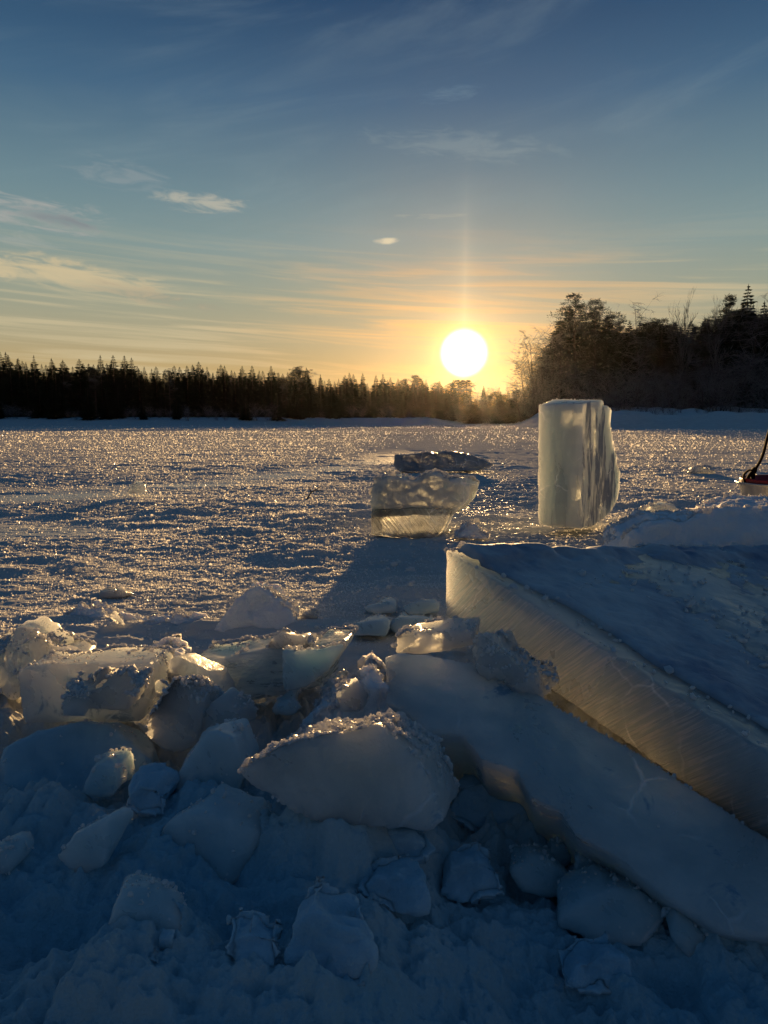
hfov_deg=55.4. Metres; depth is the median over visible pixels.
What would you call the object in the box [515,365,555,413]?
bare bush
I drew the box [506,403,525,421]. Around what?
bare bush
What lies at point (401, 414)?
spruce tree
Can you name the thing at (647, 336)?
pine tree
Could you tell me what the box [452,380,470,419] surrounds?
pine tree
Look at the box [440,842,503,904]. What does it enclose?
snow lump
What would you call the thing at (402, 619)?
ice plate
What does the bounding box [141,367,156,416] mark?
spruce tree
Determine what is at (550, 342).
pine tree
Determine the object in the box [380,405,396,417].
bare bush
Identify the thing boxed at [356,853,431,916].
snow lump
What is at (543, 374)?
bare tree
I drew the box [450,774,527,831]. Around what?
snow lump
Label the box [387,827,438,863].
snow lump
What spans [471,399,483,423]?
spruce tree
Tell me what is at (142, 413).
spruce tree
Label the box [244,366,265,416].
spruce tree
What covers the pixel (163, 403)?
spruce tree
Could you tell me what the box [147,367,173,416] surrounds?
spruce tree
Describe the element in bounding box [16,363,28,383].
spruce tree
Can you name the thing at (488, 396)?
bare tree
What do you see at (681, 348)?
spruce tree
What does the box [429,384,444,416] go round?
spruce tree
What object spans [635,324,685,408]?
spruce tree
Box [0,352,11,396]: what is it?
spruce tree
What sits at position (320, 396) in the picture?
spruce tree
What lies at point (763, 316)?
bare tree
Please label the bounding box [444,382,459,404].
pine tree
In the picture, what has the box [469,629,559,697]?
ice chunk
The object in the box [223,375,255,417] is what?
spruce tree
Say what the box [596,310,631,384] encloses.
pine tree
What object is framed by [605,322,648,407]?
spruce tree
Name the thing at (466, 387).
pine tree
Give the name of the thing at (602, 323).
pine tree
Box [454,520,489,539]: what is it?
snow lump
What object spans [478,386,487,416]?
spruce tree
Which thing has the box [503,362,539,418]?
bare tree
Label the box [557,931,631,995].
snow lump
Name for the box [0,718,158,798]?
ice slab
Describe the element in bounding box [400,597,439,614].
ice plate
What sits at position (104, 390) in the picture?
spruce tree
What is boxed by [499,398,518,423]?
spruce tree
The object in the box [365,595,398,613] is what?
ice plate
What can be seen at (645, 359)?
bare tree
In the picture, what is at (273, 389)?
spruce tree
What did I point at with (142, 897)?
ice chunk
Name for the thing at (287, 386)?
pine tree
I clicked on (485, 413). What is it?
bare bush
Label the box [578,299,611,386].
pine tree
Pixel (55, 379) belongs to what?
spruce tree
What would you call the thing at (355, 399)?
spruce tree
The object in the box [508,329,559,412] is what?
bare tree
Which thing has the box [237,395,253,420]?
spruce tree
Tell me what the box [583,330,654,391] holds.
bare tree
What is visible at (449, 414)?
bare bush
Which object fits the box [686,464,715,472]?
ice chunk
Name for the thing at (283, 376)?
spruce tree
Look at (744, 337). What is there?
bare tree
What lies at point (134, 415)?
bare bush
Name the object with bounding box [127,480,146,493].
ice chunk
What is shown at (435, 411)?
spruce tree
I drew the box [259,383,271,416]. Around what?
spruce tree
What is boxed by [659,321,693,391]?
pine tree
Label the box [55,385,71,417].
spruce tree
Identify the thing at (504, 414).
spruce tree
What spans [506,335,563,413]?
bare tree
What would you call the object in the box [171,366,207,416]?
spruce tree
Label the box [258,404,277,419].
bare bush
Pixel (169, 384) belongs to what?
pine tree
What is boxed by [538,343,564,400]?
pine tree
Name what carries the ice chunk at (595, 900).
on the snow ground
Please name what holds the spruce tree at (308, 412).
on the snow ground
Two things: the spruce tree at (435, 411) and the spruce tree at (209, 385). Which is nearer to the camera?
the spruce tree at (209, 385)
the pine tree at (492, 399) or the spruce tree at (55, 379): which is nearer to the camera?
the spruce tree at (55, 379)
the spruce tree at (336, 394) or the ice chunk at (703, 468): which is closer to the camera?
the ice chunk at (703, 468)
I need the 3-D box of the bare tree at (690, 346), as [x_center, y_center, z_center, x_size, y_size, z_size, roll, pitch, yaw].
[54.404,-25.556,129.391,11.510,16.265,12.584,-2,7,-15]
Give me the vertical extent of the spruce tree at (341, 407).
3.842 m
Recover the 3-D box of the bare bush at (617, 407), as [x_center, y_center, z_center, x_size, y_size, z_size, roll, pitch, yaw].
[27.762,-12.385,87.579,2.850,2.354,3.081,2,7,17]
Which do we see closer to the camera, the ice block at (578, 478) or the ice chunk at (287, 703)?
the ice chunk at (287, 703)
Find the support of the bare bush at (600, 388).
on the snow ground
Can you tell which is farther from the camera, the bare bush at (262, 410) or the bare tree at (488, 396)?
the bare tree at (488, 396)
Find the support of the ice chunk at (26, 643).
on the snow ground
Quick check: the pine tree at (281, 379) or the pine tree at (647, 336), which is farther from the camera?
the pine tree at (647, 336)
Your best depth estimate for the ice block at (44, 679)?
1.21 m
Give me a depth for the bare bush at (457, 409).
161.19 m
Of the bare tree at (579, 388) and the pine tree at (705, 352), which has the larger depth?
the pine tree at (705, 352)
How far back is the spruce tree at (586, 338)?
133.09 m
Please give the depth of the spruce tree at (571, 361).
126.84 m
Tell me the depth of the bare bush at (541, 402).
105.25 m
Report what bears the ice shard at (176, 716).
on the snow ground
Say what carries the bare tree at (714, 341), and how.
on the snow ground
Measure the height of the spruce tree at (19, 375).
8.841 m
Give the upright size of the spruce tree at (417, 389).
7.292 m
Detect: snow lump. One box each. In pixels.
[126,762,179,817]
[148,929,174,963]
[225,907,282,966]
[283,876,378,986]
[296,651,395,732]
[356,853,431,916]
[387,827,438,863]
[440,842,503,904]
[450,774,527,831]
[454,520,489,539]
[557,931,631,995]
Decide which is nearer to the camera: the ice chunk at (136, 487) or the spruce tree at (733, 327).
the ice chunk at (136, 487)
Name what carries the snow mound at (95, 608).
on the snow ground
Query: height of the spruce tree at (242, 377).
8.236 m
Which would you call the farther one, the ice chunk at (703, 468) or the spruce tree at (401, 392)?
the spruce tree at (401, 392)
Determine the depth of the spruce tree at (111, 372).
102.75 m
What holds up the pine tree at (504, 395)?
on the snow ground
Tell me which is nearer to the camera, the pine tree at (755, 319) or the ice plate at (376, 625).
the ice plate at (376, 625)
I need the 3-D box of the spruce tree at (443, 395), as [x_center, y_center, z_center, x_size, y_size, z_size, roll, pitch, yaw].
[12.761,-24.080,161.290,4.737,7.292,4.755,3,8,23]
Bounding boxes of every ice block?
[18,643,174,722]
[368,468,479,538]
[538,398,619,527]
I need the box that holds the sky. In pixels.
[0,0,767,406]
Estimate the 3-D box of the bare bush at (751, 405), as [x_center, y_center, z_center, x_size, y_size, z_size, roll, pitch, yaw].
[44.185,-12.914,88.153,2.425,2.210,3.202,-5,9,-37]
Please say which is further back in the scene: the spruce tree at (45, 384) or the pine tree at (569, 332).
the pine tree at (569, 332)
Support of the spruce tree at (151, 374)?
on the snow ground
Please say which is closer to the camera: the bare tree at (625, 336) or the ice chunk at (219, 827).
the ice chunk at (219, 827)
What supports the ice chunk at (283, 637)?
on the ice slab at (252, 664)
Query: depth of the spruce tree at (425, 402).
134.61 m
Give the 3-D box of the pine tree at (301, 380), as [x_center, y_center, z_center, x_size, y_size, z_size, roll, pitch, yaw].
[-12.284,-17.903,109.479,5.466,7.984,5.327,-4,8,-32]
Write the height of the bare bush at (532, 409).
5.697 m
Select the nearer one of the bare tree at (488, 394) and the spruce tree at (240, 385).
the spruce tree at (240, 385)
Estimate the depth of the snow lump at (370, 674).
1.18 m
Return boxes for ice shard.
[58,806,132,872]
[145,674,224,751]
[166,653,234,691]
[282,640,345,689]
[661,906,708,956]
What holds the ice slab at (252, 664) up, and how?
on the snow ground
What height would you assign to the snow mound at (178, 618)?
0.060 m
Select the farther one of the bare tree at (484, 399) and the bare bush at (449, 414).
the bare tree at (484, 399)
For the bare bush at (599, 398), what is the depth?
103.62 m
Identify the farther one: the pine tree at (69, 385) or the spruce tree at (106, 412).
the pine tree at (69, 385)
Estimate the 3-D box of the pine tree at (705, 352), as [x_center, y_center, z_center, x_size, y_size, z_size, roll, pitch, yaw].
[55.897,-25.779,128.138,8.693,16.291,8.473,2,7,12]
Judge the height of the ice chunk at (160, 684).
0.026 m
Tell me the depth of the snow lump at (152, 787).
0.98 m
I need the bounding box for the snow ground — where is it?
[0,406,767,1023]
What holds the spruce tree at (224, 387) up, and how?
on the snow ground
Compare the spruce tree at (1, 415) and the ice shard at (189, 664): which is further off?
the spruce tree at (1, 415)
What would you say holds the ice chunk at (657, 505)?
on the snow ground
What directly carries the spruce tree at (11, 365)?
on the snow ground
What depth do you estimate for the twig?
4.94 m
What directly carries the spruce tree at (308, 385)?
on the snow ground
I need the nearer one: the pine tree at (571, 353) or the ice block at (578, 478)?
the ice block at (578, 478)
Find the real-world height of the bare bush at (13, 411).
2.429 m
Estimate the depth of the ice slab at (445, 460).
7.34 m
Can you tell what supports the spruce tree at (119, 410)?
on the snow ground
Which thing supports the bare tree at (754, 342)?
on the snow ground
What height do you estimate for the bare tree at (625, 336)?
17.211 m
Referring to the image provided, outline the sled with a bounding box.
[735,431,767,495]
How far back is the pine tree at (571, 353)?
128.00 m
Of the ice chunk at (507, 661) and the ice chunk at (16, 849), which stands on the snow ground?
the ice chunk at (16, 849)
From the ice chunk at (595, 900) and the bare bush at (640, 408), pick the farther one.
the bare bush at (640, 408)
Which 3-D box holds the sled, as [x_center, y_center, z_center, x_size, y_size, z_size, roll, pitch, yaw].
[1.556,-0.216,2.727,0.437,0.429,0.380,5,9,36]
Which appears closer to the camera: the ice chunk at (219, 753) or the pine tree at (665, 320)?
the ice chunk at (219, 753)
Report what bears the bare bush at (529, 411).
on the snow ground
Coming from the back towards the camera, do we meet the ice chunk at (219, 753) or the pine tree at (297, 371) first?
the pine tree at (297, 371)
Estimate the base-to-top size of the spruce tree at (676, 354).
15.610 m
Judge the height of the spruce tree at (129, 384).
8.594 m
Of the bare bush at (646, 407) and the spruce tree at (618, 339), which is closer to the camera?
the bare bush at (646, 407)
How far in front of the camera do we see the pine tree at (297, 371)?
107.64 m
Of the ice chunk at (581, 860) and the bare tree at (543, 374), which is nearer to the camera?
the ice chunk at (581, 860)
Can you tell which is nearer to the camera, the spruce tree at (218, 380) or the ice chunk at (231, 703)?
the ice chunk at (231, 703)
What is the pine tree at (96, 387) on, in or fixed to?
on the snow ground
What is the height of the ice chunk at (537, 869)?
0.050 m
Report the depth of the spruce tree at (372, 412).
118.27 m
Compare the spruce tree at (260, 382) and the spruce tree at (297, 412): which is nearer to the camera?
the spruce tree at (297, 412)
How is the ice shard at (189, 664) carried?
on the snow ground
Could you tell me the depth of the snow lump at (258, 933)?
0.72 m
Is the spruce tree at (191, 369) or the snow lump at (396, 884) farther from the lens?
the spruce tree at (191, 369)
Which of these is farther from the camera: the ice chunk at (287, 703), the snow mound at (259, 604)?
the snow mound at (259, 604)
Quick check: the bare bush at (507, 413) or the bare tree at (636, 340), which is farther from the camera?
the bare bush at (507, 413)
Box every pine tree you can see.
[61,373,83,403]
[77,368,104,416]
[81,366,97,392]
[159,368,177,416]
[276,377,289,406]
[279,379,290,408]
[283,366,319,405]
[284,368,307,405]
[395,379,406,390]
[408,375,421,387]
[412,378,424,389]
[429,383,441,391]
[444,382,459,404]
[451,379,469,413]
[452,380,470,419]
[459,393,468,412]
[462,379,479,402]
[486,392,497,410]
[497,394,509,402]
[538,328,566,382]
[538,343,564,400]
[542,316,581,398]
[544,292,605,399]
[548,321,592,392]
[571,310,626,399]
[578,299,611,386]
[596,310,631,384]
[625,323,669,387]
[633,326,660,385]
[637,318,665,339]
[643,320,665,340]
[653,317,679,339]
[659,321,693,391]
[678,319,726,404]
[684,322,713,399]
[707,293,749,363]
[710,309,738,344]
[732,309,766,361]
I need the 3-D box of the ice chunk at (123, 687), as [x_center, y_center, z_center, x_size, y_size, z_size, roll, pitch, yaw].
[-0.435,0.280,1.152,0.132,0.062,0.089,0,7,0]
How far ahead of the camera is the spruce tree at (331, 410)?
107.62 m
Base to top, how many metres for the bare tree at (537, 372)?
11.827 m
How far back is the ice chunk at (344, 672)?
1.29 m
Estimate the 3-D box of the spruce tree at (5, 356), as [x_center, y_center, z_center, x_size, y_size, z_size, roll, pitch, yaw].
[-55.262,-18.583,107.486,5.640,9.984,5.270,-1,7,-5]
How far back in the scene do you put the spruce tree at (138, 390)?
99.97 m
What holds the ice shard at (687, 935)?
on the snow ground
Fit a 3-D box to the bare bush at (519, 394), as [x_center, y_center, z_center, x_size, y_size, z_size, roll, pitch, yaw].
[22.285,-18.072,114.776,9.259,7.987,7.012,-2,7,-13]
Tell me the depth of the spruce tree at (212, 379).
106.80 m
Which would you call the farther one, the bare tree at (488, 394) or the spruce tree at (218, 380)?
the bare tree at (488, 394)
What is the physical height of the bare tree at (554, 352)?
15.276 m
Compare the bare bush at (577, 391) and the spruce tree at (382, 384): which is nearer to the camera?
the bare bush at (577, 391)
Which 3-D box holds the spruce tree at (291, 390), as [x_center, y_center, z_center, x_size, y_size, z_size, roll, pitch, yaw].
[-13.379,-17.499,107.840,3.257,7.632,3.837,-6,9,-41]
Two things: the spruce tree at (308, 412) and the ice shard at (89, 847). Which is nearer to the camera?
the ice shard at (89, 847)
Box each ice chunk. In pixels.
[0,616,96,699]
[0,831,34,874]
[60,664,153,715]
[84,746,135,796]
[108,870,186,930]
[109,609,124,624]
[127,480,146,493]
[155,679,169,697]
[160,781,273,883]
[176,717,258,788]
[202,687,258,731]
[237,707,459,830]
[265,627,316,648]
[272,688,301,714]
[298,607,319,618]
[323,669,348,685]
[335,678,369,711]
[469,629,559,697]
[509,842,566,897]
[546,835,570,865]
[556,863,662,945]
[574,852,596,869]
[638,500,676,512]
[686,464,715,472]
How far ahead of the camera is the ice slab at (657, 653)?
1.34 m
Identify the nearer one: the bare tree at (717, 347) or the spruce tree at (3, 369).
the spruce tree at (3, 369)
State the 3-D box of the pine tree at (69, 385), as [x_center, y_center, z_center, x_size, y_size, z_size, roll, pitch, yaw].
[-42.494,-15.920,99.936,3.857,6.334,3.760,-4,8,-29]
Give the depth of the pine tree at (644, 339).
131.93 m
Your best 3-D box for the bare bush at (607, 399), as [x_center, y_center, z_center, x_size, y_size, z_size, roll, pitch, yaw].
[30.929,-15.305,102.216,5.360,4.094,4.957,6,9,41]
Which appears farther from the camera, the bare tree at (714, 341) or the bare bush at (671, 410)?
the bare tree at (714, 341)
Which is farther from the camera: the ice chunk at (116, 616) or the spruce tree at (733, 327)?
the spruce tree at (733, 327)
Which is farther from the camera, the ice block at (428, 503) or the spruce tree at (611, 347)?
the spruce tree at (611, 347)
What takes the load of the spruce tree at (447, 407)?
on the snow ground
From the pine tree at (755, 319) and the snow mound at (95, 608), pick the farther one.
the pine tree at (755, 319)
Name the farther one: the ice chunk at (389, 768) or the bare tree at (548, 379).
the bare tree at (548, 379)
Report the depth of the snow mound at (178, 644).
1.52 m
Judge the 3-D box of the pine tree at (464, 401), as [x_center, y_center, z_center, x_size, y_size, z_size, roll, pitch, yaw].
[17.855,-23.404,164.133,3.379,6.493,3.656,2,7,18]
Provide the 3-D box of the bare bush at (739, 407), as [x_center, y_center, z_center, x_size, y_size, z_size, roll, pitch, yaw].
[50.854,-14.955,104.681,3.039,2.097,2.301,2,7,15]
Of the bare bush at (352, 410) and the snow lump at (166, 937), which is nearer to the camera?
the snow lump at (166, 937)
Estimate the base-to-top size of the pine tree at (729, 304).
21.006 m
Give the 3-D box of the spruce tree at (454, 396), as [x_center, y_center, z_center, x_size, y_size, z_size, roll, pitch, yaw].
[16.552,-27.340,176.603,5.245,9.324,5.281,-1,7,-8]
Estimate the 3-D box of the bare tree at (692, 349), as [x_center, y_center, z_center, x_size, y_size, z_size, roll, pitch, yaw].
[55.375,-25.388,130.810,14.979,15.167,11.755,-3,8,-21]
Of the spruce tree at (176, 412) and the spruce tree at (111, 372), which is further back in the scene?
the spruce tree at (111, 372)
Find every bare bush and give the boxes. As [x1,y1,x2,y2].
[5,402,21,417]
[125,406,139,418]
[144,406,156,417]
[181,405,193,420]
[200,406,212,417]
[248,403,266,420]
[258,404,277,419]
[346,404,359,416]
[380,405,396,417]
[443,408,458,420]
[446,398,466,421]
[457,407,475,423]
[467,402,496,423]
[477,400,514,423]
[479,406,507,423]
[479,407,497,423]
[496,404,515,423]
[502,376,555,421]
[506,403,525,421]
[510,382,564,415]
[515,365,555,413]
[524,405,535,417]
[529,395,549,409]
[558,360,604,399]
[579,356,634,405]
[591,390,612,407]
[595,388,618,409]
[607,399,624,410]
[612,399,632,410]
[622,397,644,410]
[630,401,649,411]
[639,395,652,411]
[647,402,665,414]
[655,393,678,412]
[664,404,679,414]
[672,379,715,409]
[712,402,727,410]
[730,401,748,412]
[742,398,761,411]
[755,398,767,412]
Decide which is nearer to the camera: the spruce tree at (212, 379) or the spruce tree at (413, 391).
the spruce tree at (212, 379)
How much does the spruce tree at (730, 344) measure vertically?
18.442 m
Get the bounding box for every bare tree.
[451,382,491,405]
[471,385,504,414]
[471,388,497,407]
[474,385,502,413]
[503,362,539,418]
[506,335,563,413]
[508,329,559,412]
[511,334,578,398]
[514,349,555,408]
[522,316,603,385]
[523,320,586,398]
[523,350,563,402]
[524,359,563,401]
[535,328,584,401]
[542,354,583,398]
[547,374,580,398]
[563,375,590,398]
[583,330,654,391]
[584,321,641,383]
[604,292,664,405]
[608,327,686,383]
[618,308,683,365]
[620,325,693,388]
[663,287,699,392]
[663,326,728,392]
[666,325,721,385]
[689,317,754,381]
[697,295,738,406]
[698,313,767,375]
[723,294,767,389]
[723,307,767,401]
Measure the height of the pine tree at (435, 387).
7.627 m
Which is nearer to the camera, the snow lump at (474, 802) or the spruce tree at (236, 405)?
the snow lump at (474, 802)
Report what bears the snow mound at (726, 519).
on the snow ground
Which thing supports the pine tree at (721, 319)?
on the snow ground
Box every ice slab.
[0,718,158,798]
[200,624,358,699]
[385,653,767,945]
[394,449,492,472]
[444,541,767,838]
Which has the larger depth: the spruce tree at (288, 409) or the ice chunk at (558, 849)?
the spruce tree at (288, 409)
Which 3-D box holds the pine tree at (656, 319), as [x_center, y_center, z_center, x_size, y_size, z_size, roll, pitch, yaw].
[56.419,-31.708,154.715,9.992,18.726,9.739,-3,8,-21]
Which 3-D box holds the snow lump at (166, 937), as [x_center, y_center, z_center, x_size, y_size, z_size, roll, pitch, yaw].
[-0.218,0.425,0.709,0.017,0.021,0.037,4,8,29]
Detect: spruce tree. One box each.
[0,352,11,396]
[0,352,13,383]
[0,365,27,416]
[0,401,6,418]
[4,357,18,374]
[11,360,27,411]
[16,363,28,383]
[17,364,29,416]
[24,355,47,416]
[40,365,56,411]
[44,373,68,410]
[46,359,62,391]
[53,359,71,406]
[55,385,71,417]
[64,361,99,416]
[92,356,115,415]
[97,393,115,419]
[102,356,121,410]
[102,365,115,409]
[109,356,132,416]
[112,358,141,416]
[112,389,125,418]
[124,368,155,416]
[138,397,147,419]
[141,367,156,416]
[146,369,159,414]
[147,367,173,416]
[155,374,174,416]
[165,366,180,407]
[170,402,181,419]
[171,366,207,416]
[172,374,185,409]
[173,367,186,385]
[184,361,218,416]
[188,364,198,385]
[204,367,215,416]
[210,374,216,410]
[212,365,230,416]
[213,365,225,413]
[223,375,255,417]
[224,371,243,417]
[236,368,246,384]
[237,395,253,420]
[242,375,259,416]
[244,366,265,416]
[257,371,264,401]
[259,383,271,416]
[261,371,270,388]
[263,369,284,411]
[270,373,285,411]
[270,393,287,420]
[280,375,291,413]
[283,368,302,413]
[283,400,291,417]
[290,395,305,419]
[299,368,319,417]
[302,388,317,417]
[314,375,327,416]
[320,386,341,418]
[324,379,333,396]
[332,384,340,409]
[337,396,348,417]
[339,380,351,417]
[343,375,364,417]
[344,373,352,417]
[358,374,367,405]
[362,388,380,417]
[369,381,383,415]
[376,377,403,417]
[376,379,386,404]
[395,383,402,404]
[397,400,406,417]
[398,381,418,417]
[410,381,418,411]
[414,384,421,398]
[414,385,427,416]
[417,383,431,416]
[427,389,445,420]
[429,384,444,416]
[440,388,445,402]
[442,394,455,420]
[445,386,457,419]
[449,380,459,417]
[461,402,479,423]
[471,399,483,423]
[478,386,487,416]
[492,397,506,423]
[496,399,510,423]
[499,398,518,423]
[516,400,526,420]
[524,307,604,418]
[580,316,596,379]
[586,316,628,407]
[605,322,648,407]
[612,324,622,359]
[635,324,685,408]
[662,327,703,409]
[669,323,695,386]
[695,312,751,408]
[704,310,760,407]
[734,284,763,401]
[749,301,767,348]
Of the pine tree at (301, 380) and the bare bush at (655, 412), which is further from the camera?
the pine tree at (301, 380)
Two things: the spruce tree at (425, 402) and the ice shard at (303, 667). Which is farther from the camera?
the spruce tree at (425, 402)
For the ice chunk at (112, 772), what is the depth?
1.03 m
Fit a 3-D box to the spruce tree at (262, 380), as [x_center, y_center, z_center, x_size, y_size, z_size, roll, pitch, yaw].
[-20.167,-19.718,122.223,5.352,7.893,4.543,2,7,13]
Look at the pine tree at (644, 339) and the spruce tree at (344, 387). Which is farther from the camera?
the pine tree at (644, 339)
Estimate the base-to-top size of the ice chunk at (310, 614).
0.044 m
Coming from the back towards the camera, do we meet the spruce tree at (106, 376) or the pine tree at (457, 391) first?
the pine tree at (457, 391)
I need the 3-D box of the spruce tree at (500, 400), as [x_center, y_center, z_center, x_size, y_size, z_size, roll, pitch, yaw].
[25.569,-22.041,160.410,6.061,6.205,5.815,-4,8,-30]
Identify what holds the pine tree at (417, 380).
on the snow ground
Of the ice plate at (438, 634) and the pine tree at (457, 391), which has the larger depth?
the pine tree at (457, 391)
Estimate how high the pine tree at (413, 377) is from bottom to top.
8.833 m
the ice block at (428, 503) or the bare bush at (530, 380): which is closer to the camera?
the ice block at (428, 503)
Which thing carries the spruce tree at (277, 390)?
on the snow ground
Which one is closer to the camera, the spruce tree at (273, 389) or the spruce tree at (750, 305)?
the spruce tree at (273, 389)
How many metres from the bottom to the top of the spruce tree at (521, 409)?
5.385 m
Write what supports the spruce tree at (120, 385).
on the snow ground
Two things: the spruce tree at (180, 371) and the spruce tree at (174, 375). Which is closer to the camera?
the spruce tree at (174, 375)
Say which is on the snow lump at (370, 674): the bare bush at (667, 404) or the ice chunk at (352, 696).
the ice chunk at (352, 696)
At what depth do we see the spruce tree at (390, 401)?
128.30 m
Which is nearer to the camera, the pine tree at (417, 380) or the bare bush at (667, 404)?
the bare bush at (667, 404)
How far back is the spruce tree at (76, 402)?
99.09 m
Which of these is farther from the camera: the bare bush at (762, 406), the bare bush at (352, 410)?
the bare bush at (352, 410)
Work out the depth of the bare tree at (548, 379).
116.03 m
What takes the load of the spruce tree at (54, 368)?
on the snow ground
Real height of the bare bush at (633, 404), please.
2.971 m
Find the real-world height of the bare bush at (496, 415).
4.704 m
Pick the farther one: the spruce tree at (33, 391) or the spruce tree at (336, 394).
the spruce tree at (336, 394)
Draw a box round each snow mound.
[63,597,147,620]
[106,634,191,656]
[131,611,219,624]
[214,580,302,631]
[597,493,767,546]
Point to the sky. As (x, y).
(399, 190)
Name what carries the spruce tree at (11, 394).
on the snow ground
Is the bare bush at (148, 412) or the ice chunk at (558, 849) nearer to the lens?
the ice chunk at (558, 849)
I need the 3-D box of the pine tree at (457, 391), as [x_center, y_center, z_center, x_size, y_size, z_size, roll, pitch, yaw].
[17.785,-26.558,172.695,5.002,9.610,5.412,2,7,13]
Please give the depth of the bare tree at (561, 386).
112.47 m
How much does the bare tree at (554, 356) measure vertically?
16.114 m
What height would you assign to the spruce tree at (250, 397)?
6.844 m
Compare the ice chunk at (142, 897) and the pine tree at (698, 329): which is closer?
the ice chunk at (142, 897)
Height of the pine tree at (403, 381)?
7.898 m
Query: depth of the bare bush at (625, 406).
100.71 m
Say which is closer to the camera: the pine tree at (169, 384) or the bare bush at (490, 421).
the pine tree at (169, 384)
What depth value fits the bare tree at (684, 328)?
124.30 m
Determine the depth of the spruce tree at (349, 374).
122.72 m
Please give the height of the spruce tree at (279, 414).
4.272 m
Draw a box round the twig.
[306,486,320,498]
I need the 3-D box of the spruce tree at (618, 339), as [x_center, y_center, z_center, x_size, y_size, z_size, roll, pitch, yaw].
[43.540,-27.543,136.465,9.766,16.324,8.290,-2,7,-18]
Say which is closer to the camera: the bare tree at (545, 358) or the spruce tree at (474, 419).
the bare tree at (545, 358)
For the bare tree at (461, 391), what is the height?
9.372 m
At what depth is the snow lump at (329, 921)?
0.71 m
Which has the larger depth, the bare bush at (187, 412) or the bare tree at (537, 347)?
the bare tree at (537, 347)
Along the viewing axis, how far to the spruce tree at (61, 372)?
104.70 m
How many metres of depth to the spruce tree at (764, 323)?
131.08 m
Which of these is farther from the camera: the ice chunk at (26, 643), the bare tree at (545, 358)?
the bare tree at (545, 358)
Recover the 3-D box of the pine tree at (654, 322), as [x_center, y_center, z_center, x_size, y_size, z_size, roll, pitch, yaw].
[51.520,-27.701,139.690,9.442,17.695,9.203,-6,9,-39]
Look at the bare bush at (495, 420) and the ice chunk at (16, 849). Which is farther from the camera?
the bare bush at (495, 420)
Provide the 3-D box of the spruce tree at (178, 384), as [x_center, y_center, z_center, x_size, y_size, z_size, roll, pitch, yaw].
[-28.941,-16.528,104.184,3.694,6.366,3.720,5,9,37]
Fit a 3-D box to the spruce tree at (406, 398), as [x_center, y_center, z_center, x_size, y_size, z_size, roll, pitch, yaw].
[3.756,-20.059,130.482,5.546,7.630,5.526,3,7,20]
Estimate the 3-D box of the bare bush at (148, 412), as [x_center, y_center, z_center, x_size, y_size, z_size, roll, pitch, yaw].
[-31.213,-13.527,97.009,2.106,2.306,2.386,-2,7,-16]
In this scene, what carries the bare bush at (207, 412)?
on the snow ground
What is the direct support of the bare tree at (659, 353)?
on the snow ground
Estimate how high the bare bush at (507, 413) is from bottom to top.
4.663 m
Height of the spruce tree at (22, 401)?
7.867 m
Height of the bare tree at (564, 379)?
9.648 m
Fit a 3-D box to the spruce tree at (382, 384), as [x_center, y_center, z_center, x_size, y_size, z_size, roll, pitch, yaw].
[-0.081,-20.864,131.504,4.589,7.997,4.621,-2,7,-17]
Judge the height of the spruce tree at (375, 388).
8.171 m
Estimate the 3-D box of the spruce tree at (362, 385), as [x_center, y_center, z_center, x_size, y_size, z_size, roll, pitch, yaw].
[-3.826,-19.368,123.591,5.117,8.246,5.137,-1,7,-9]
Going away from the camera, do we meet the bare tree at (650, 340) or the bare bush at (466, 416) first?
the bare tree at (650, 340)
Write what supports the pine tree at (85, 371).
on the snow ground
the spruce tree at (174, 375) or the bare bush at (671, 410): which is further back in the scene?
the spruce tree at (174, 375)
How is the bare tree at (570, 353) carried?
on the snow ground
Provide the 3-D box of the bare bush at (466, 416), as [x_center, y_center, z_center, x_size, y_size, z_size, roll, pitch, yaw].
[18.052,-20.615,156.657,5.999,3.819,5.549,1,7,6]
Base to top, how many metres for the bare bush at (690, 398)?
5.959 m
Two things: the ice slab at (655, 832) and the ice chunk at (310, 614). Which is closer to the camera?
the ice slab at (655, 832)
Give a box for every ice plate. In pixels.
[99,586,133,597]
[353,613,392,636]
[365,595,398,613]
[390,612,435,632]
[390,615,479,653]
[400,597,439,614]
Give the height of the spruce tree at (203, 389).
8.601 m
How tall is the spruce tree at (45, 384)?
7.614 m
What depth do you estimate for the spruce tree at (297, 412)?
103.40 m
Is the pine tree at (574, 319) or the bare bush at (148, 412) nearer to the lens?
the bare bush at (148, 412)
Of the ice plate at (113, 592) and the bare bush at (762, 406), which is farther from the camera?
the bare bush at (762, 406)
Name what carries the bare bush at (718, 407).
on the snow ground
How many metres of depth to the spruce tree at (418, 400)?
135.66 m
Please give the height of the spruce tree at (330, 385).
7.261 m

